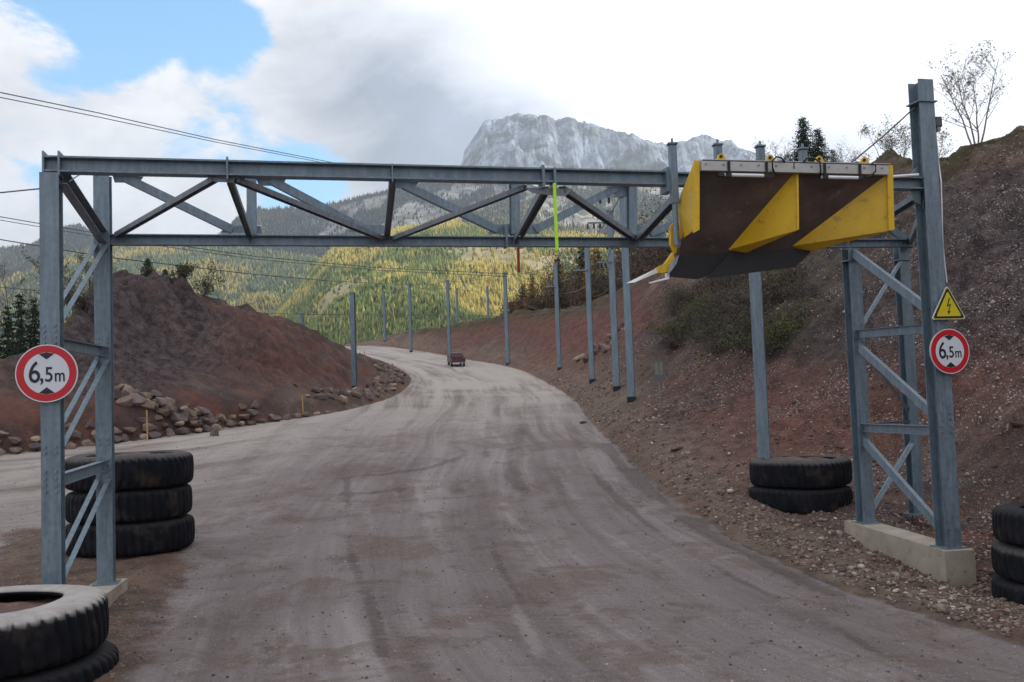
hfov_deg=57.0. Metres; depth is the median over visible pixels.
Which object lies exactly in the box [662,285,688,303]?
bush
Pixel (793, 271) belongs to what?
bush
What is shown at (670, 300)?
bush
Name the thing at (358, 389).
boulder
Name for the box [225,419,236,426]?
boulder
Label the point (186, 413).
boulder
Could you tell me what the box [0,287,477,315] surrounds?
overhead wire
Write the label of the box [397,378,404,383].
boulder
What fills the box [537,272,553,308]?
bush
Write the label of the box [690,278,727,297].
bush
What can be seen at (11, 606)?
soil fill
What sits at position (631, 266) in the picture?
spruce tree
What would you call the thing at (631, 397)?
line pole
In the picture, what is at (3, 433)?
boulder
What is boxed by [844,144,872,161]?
bare tree
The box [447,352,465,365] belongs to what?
pickup truck
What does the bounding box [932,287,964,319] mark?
warning sign
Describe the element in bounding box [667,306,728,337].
bush
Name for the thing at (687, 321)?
bush
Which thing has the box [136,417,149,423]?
boulder
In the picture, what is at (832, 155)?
bare tree
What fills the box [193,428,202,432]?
boulder
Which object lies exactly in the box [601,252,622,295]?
bush
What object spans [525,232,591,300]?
bush
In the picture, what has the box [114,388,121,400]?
boulder
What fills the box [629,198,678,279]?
bush
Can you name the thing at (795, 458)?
soil fill
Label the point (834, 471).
earthmover tyre
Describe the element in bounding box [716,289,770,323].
bush
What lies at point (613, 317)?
line pole
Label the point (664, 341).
bush
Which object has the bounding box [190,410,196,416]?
boulder
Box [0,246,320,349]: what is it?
hill forest
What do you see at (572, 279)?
bush
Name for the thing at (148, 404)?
boulder
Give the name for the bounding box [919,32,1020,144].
birch tree
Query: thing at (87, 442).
boulder
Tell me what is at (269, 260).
overhead wire
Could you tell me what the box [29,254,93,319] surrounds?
bare tree
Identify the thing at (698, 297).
bush
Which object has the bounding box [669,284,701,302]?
bush
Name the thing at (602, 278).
bush
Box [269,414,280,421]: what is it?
boulder
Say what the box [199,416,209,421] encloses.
boulder
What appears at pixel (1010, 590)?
earthmover tyre
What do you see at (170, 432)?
boulder
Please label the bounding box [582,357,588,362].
boulder
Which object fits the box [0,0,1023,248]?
sky
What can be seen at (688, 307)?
bush
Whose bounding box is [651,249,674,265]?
bush
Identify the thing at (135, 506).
earthmover tyre
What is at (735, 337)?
bush
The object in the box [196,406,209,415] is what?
boulder
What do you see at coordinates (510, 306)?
bush
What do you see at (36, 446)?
boulder
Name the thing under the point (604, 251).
bush
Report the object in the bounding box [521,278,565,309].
bush
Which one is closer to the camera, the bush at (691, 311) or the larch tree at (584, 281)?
the bush at (691, 311)
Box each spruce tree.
[0,306,21,358]
[9,291,31,354]
[17,299,39,354]
[138,257,155,276]
[161,269,173,283]
[519,284,523,304]
[548,257,569,308]
[569,248,584,306]
[592,248,603,279]
[617,248,638,287]
[783,117,816,160]
[807,128,831,161]
[826,149,841,161]
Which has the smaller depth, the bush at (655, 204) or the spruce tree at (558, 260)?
the bush at (655, 204)
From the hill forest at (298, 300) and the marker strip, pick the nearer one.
the marker strip
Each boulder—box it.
[0,430,8,436]
[0,448,5,455]
[8,437,21,443]
[9,447,22,452]
[29,442,40,450]
[30,436,40,441]
[65,442,76,448]
[70,430,81,438]
[81,439,94,445]
[85,419,94,428]
[114,385,124,390]
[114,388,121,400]
[114,427,121,433]
[114,435,121,443]
[115,396,133,406]
[120,390,127,396]
[120,434,128,441]
[121,386,132,394]
[124,427,135,432]
[129,393,145,405]
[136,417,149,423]
[139,433,145,439]
[140,399,155,408]
[142,392,154,399]
[142,423,157,432]
[148,431,160,438]
[151,390,162,397]
[155,397,169,406]
[155,414,163,419]
[156,408,170,416]
[161,401,173,410]
[166,428,174,436]
[169,412,187,422]
[174,427,189,434]
[175,421,184,425]
[180,406,188,410]
[181,409,190,419]
[188,420,199,425]
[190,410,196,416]
[191,408,200,415]
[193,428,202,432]
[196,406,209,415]
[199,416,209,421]
[202,425,212,431]
[205,413,212,421]
[207,416,217,425]
[210,424,222,430]
[210,428,218,435]
[215,414,225,421]
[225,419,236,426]
[228,415,235,420]
[239,403,246,409]
[239,414,249,418]
[246,421,256,424]
[247,409,258,416]
[251,400,258,409]
[256,419,265,422]
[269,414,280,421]
[282,414,289,419]
[293,413,301,417]
[311,388,320,392]
[313,393,327,399]
[337,395,347,403]
[338,390,349,395]
[350,392,362,397]
[351,386,362,392]
[364,392,373,399]
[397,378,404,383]
[572,354,584,360]
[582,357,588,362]
[600,344,609,352]
[670,446,682,449]
[1009,422,1023,426]
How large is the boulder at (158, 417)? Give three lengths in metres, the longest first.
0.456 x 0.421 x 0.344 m
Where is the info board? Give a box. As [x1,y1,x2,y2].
[653,361,664,400]
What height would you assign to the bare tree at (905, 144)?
2.790 m
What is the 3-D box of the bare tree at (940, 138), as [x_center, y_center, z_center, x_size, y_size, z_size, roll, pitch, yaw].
[21.024,-9.643,47.054,2.213,2.578,1.453,-1,-3,-14]
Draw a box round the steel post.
[749,272,770,459]
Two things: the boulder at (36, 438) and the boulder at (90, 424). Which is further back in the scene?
the boulder at (90, 424)
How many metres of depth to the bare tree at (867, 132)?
53.92 m
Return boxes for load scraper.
[654,153,894,278]
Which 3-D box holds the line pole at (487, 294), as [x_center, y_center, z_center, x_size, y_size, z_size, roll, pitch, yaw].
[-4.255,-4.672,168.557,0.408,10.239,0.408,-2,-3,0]
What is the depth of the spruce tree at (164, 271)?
61.53 m
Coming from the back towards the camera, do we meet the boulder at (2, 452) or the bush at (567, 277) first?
the bush at (567, 277)
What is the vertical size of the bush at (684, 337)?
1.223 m
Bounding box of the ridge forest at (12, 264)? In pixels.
[0,182,525,280]
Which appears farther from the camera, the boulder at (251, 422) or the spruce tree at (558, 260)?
the spruce tree at (558, 260)
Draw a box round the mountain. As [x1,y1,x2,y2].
[461,113,793,171]
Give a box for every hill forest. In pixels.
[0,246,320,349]
[268,218,668,344]
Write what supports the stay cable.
attached to the height gantry
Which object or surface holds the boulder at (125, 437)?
on the hill at (154, 322)
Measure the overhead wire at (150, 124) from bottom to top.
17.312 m
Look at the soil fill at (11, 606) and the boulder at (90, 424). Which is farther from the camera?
the boulder at (90, 424)
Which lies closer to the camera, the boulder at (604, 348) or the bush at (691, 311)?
the bush at (691, 311)
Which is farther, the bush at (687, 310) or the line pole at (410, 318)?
the line pole at (410, 318)
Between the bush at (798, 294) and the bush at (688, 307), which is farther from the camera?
the bush at (688, 307)
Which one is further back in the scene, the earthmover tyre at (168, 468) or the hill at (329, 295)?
the hill at (329, 295)
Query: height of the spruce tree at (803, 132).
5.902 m
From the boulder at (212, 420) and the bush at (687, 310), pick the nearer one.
the boulder at (212, 420)
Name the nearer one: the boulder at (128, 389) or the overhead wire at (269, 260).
the boulder at (128, 389)
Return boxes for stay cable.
[851,107,915,162]
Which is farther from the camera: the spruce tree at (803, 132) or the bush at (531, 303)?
the bush at (531, 303)
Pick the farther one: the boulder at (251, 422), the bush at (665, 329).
the bush at (665, 329)
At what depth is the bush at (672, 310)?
64.89 m
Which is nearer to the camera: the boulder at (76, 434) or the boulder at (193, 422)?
the boulder at (76, 434)
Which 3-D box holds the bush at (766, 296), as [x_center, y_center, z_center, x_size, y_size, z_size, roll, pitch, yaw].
[11.646,-2.180,43.512,3.932,1.511,4.254,0,-4,-27]
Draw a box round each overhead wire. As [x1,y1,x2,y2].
[0,92,328,161]
[0,97,682,189]
[0,188,38,192]
[0,216,506,273]
[0,239,407,284]
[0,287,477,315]
[1,220,507,276]
[384,198,618,292]
[394,249,610,293]
[438,299,631,317]
[516,267,631,310]
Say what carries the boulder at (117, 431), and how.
on the hill at (154, 322)
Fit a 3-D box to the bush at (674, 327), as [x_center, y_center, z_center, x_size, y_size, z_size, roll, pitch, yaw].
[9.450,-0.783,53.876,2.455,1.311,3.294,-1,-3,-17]
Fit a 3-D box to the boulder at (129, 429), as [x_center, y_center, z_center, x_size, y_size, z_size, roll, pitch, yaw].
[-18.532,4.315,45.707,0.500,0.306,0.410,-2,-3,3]
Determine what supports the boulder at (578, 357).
on the hill at (531, 341)
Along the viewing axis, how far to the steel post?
27.86 m
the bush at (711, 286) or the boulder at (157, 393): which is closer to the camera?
the boulder at (157, 393)
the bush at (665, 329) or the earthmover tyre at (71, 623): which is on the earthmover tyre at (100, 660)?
the earthmover tyre at (71, 623)
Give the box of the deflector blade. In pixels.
[626,269,668,283]
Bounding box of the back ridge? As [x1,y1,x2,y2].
[1,183,610,277]
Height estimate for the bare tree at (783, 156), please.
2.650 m
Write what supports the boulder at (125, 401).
on the hill at (154, 322)
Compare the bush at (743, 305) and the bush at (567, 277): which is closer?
the bush at (743, 305)
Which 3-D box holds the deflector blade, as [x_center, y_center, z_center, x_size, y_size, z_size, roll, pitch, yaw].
[2.584,-1.248,18.085,0.992,0.319,0.119,0,-4,-27]
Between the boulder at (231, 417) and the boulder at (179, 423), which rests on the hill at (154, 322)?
the boulder at (179, 423)
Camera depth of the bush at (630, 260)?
113.19 m
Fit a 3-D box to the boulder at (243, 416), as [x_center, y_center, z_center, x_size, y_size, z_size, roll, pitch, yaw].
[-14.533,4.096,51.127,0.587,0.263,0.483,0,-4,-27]
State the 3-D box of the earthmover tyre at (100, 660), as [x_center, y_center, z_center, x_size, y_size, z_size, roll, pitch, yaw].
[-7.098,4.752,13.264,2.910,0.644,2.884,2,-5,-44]
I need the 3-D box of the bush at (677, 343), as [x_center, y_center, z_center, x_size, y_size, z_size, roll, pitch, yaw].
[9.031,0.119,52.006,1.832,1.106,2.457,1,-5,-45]
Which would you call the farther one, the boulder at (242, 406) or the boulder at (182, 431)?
the boulder at (242, 406)
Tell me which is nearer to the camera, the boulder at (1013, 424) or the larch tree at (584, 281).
the boulder at (1013, 424)
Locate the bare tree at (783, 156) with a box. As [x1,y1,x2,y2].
[772,149,790,160]
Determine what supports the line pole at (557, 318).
on the hill at (531, 341)
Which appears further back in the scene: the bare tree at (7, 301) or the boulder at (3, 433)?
the bare tree at (7, 301)
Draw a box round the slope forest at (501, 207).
[417,166,689,236]
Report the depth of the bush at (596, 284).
126.72 m
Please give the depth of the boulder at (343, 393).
59.34 m
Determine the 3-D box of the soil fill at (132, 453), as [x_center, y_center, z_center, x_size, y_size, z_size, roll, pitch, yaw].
[-9.534,2.876,23.493,2.700,0.150,2.700,-2,-3,0]
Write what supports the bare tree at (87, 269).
on the hill at (154, 322)
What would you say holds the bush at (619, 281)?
on the hill at (531, 341)
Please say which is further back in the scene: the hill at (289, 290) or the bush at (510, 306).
the hill at (289, 290)
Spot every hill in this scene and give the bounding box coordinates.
[0,247,302,323]
[0,247,579,356]
[0,269,410,454]
[343,125,1023,645]
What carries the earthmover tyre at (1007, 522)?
on the earthmover tyre at (1007, 559)
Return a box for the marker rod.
[517,247,519,272]
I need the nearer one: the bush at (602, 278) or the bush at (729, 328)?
the bush at (729, 328)
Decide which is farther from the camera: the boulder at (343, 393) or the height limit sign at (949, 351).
the boulder at (343, 393)
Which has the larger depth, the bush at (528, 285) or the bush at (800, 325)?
the bush at (528, 285)
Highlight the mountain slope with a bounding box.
[450,185,682,235]
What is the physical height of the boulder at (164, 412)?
0.468 m
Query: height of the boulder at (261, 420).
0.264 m
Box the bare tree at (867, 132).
[858,114,909,155]
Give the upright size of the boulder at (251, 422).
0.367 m
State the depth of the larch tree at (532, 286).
123.52 m
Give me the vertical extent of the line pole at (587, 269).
9.807 m
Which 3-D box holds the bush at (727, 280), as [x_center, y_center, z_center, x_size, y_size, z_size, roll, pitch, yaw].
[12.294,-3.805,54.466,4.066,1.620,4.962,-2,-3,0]
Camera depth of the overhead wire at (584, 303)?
67.06 m
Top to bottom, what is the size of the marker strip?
1.279 m
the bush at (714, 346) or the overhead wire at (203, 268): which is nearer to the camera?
the bush at (714, 346)
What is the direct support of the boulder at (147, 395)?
on the hill at (154, 322)
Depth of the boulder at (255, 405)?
51.85 m
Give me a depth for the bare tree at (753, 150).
98.70 m
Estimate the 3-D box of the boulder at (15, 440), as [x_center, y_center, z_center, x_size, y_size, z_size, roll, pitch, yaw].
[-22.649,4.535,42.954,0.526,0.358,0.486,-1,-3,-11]
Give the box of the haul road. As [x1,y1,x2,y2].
[0,345,1023,681]
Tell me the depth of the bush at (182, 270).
61.88 m
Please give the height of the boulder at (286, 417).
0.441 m
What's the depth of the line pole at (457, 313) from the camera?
168.55 m
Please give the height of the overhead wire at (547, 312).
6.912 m
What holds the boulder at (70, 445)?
on the hill at (154, 322)
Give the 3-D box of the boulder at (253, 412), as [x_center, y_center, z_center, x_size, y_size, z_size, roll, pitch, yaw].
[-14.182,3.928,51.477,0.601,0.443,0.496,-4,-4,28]
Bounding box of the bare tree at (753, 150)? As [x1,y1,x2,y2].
[743,140,769,159]
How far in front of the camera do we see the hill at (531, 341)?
34.66 m
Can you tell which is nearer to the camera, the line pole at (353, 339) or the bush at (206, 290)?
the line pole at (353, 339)
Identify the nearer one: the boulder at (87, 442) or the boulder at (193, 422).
the boulder at (87, 442)
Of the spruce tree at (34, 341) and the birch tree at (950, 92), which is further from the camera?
the spruce tree at (34, 341)
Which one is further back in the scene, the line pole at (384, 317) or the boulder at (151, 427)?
the line pole at (384, 317)
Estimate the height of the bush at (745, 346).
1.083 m
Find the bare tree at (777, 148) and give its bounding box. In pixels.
[751,138,796,160]
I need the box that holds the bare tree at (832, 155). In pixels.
[826,141,860,162]
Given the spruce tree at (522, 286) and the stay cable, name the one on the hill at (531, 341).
the spruce tree at (522, 286)
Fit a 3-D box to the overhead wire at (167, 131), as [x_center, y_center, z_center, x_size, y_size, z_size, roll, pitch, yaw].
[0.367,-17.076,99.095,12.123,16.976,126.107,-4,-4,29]
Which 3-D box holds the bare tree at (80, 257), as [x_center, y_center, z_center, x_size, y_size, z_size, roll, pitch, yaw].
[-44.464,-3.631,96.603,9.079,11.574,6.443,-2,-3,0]
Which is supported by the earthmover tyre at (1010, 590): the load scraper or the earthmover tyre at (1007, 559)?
the earthmover tyre at (1007, 559)
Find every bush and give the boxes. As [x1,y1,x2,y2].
[64,281,93,309]
[168,258,197,278]
[189,261,225,295]
[497,292,527,315]
[508,296,526,313]
[512,270,551,298]
[513,297,539,310]
[515,283,541,308]
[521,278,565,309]
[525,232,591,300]
[534,220,620,305]
[536,275,571,309]
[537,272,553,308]
[541,236,608,308]
[545,262,580,304]
[547,271,606,309]
[562,254,605,309]
[563,256,620,296]
[571,249,619,295]
[572,249,645,296]
[589,223,619,285]
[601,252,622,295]
[604,218,663,284]
[607,215,663,288]
[616,217,655,285]
[621,189,678,276]
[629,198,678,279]
[630,218,668,279]
[642,300,698,335]
[642,324,689,350]
[646,294,688,313]
[649,287,677,308]
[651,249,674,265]
[652,317,698,336]
[652,321,672,336]
[658,333,688,351]
[660,280,706,291]
[660,301,684,317]
[662,279,685,296]
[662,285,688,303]
[664,296,713,322]
[665,311,699,325]
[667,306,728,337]
[667,314,698,332]
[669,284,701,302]
[671,285,716,312]
[673,298,712,319]
[673,323,702,342]
[674,302,703,314]
[676,281,722,303]
[677,290,693,302]
[682,287,735,316]
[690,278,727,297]
[693,330,735,354]
[698,273,748,287]
[704,272,789,295]
[705,319,773,352]
[708,280,795,304]
[708,318,820,356]
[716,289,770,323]
[716,299,768,333]
[716,321,748,337]
[722,296,777,323]
[728,298,749,314]
[729,332,784,353]
[736,311,794,333]
[739,268,802,293]
[739,293,839,325]
[748,319,803,342]
[749,299,831,337]
[761,252,830,281]
[764,312,814,331]
[768,272,825,301]
[769,279,806,299]
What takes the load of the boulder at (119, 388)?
on the hill at (154, 322)
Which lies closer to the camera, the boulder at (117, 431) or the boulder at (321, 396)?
the boulder at (117, 431)
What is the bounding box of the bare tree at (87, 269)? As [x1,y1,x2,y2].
[74,250,117,290]
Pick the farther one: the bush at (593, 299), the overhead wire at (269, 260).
the bush at (593, 299)
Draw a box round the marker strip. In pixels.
[553,183,558,250]
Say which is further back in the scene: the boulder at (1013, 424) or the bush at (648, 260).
the bush at (648, 260)
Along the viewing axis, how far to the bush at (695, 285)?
65.35 m
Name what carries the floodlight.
attached to the height gantry
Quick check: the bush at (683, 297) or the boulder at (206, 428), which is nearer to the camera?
the boulder at (206, 428)
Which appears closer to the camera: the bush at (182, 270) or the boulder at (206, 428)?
the boulder at (206, 428)
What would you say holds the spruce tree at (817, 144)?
on the hill at (531, 341)
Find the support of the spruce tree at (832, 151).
on the hill at (531, 341)
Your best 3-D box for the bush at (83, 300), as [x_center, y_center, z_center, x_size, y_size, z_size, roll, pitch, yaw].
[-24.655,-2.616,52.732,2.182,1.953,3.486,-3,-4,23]
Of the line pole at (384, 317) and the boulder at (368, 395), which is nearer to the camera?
the boulder at (368, 395)
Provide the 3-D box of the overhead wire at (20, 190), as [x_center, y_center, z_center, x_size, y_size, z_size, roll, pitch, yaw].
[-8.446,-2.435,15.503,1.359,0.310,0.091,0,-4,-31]
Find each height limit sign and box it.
[15,344,77,401]
[929,329,968,373]
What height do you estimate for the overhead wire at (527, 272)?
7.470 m
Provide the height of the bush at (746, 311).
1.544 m
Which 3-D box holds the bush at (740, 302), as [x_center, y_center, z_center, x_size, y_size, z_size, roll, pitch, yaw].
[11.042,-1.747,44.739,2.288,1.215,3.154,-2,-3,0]
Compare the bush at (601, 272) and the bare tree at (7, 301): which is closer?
the bare tree at (7, 301)
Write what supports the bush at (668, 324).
on the hill at (531, 341)
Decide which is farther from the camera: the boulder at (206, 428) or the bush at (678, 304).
the bush at (678, 304)
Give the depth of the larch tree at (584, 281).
115.78 m
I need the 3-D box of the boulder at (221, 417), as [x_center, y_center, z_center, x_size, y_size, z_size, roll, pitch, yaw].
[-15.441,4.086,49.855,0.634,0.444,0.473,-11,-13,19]
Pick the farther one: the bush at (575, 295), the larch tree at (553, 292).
the larch tree at (553, 292)
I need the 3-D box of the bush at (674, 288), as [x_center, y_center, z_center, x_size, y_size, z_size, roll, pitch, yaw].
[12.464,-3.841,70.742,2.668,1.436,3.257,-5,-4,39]
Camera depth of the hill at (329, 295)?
1161.58 m
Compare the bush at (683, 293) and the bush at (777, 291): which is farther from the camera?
the bush at (683, 293)
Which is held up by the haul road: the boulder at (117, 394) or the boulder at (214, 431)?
the boulder at (214, 431)
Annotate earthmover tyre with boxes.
[0,584,108,678]
[0,640,118,681]
[65,450,193,491]
[65,484,192,524]
[65,514,194,557]
[748,485,852,513]
[749,454,851,489]
[991,539,1023,582]
[991,573,1023,605]
[992,501,1023,545]
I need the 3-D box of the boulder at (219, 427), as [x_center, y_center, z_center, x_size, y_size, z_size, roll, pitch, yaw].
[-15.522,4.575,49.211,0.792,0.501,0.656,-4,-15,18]
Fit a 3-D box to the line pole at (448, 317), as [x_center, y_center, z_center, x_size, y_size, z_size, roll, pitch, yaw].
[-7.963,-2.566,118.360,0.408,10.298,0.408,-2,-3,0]
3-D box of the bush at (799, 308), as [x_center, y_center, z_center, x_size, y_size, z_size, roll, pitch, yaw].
[12.504,-1.296,39.793,5.254,1.459,3.279,-2,-3,0]
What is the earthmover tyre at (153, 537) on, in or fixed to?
on the haul road
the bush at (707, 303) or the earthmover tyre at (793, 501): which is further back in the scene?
the bush at (707, 303)
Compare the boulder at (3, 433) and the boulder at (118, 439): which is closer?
the boulder at (3, 433)
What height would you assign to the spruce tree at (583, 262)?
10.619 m
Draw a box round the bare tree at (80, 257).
[20,247,117,320]
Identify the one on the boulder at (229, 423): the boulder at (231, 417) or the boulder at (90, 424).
the boulder at (231, 417)
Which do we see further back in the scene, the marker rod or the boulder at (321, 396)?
the boulder at (321, 396)
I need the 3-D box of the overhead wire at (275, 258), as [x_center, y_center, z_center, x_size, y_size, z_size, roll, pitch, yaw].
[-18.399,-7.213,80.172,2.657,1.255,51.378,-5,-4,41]
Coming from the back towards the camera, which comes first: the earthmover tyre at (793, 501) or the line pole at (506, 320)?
the line pole at (506, 320)
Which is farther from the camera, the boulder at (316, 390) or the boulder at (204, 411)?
the boulder at (316, 390)
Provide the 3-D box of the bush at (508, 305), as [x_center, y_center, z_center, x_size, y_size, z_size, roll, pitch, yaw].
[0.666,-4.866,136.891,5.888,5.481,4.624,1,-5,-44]
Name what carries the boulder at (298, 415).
on the hill at (154, 322)
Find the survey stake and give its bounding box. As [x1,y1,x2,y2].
[146,410,147,440]
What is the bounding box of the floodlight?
[935,117,941,131]
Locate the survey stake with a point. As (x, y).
(146, 425)
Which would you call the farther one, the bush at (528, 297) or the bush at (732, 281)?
the bush at (528, 297)
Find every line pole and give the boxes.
[300,313,303,324]
[349,292,357,387]
[382,291,385,341]
[408,284,412,351]
[446,280,450,355]
[456,288,458,322]
[486,286,488,316]
[503,272,509,365]
[545,263,561,370]
[573,248,594,383]
[586,210,620,391]
[599,186,635,403]
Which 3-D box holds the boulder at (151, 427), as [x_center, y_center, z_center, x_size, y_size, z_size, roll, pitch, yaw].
[-17.807,4.227,46.321,0.710,0.503,0.641,-16,-5,-21]
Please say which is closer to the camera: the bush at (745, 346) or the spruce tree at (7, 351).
the bush at (745, 346)
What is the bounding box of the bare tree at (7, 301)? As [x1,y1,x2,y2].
[0,259,39,349]
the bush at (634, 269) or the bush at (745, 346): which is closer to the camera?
the bush at (745, 346)
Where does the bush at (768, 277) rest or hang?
on the hill at (531, 341)
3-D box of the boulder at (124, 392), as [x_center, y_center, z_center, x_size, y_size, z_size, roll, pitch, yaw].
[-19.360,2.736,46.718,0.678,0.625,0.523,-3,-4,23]
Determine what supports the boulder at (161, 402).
on the boulder
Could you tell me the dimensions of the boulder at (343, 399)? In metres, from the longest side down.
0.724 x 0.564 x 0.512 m
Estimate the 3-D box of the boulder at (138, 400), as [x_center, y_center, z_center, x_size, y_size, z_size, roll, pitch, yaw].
[-18.681,2.921,46.853,0.720,0.723,1.035,0,-4,-34]
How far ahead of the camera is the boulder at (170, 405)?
47.45 m
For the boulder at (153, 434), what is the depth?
46.10 m
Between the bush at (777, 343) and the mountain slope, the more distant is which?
the mountain slope
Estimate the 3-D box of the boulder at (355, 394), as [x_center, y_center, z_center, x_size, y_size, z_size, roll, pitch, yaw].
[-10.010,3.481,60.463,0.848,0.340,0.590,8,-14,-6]
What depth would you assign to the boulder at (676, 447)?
33.86 m
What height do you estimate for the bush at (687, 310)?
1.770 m
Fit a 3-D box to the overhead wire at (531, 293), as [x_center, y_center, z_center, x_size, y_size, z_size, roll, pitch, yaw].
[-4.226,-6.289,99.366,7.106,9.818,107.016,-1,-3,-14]
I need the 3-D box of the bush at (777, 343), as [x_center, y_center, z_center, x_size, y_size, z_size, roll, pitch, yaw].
[10.673,-0.168,39.117,4.525,1.902,4.478,-2,-3,0]
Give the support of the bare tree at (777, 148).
on the hill at (531, 341)
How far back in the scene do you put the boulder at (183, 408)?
48.20 m
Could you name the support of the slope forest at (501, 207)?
on the mountain slope
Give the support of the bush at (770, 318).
on the hill at (531, 341)
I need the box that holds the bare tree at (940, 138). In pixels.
[937,124,956,156]
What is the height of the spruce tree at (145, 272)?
1.980 m
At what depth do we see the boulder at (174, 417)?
47.57 m
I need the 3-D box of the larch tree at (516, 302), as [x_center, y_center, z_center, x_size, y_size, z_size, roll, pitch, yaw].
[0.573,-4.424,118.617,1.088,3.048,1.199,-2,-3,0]
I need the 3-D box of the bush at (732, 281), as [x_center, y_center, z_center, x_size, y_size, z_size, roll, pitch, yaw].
[11.266,-3.030,43.953,4.028,2.302,4.051,-1,-3,-15]
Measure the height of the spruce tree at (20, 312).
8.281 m
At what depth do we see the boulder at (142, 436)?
45.81 m
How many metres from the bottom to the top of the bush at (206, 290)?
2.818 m
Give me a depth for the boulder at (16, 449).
42.66 m
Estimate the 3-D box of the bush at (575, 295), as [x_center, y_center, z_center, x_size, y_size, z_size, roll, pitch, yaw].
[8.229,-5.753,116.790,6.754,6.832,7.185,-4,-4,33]
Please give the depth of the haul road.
20.09 m
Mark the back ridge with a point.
(454, 192)
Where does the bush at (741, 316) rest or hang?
on the hill at (531, 341)
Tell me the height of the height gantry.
10.573 m
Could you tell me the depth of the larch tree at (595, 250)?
143.32 m
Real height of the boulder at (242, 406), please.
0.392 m
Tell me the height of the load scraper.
2.199 m
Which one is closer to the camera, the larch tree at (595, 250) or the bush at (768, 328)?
the bush at (768, 328)
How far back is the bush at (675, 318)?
54.45 m
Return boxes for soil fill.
[0,597,59,612]
[120,452,159,454]
[767,456,828,460]
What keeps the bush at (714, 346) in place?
on the hill at (531, 341)
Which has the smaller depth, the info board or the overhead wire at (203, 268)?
the info board
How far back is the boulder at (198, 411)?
48.78 m
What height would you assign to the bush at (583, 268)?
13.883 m
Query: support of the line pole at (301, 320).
on the hill at (154, 322)
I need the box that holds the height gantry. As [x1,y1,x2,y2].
[39,79,976,606]
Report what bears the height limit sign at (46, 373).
attached to the height gantry
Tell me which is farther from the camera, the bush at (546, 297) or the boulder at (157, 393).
the bush at (546, 297)
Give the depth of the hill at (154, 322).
55.88 m
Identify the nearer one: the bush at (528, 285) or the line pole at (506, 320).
the line pole at (506, 320)
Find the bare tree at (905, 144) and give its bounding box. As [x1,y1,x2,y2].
[875,121,910,156]
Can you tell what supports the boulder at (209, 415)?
on the hill at (154, 322)
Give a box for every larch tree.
[512,294,518,311]
[527,273,539,309]
[549,260,563,308]
[581,266,594,304]
[590,248,600,284]
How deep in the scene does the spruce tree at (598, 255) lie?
145.85 m
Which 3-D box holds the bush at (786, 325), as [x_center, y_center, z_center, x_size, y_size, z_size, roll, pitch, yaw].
[11.492,-0.823,39.929,3.100,1.720,4.083,-2,-3,0]
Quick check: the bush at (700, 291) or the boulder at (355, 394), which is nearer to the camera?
the bush at (700, 291)
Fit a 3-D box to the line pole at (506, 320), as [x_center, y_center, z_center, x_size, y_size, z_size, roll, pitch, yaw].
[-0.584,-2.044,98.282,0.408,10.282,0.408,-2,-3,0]

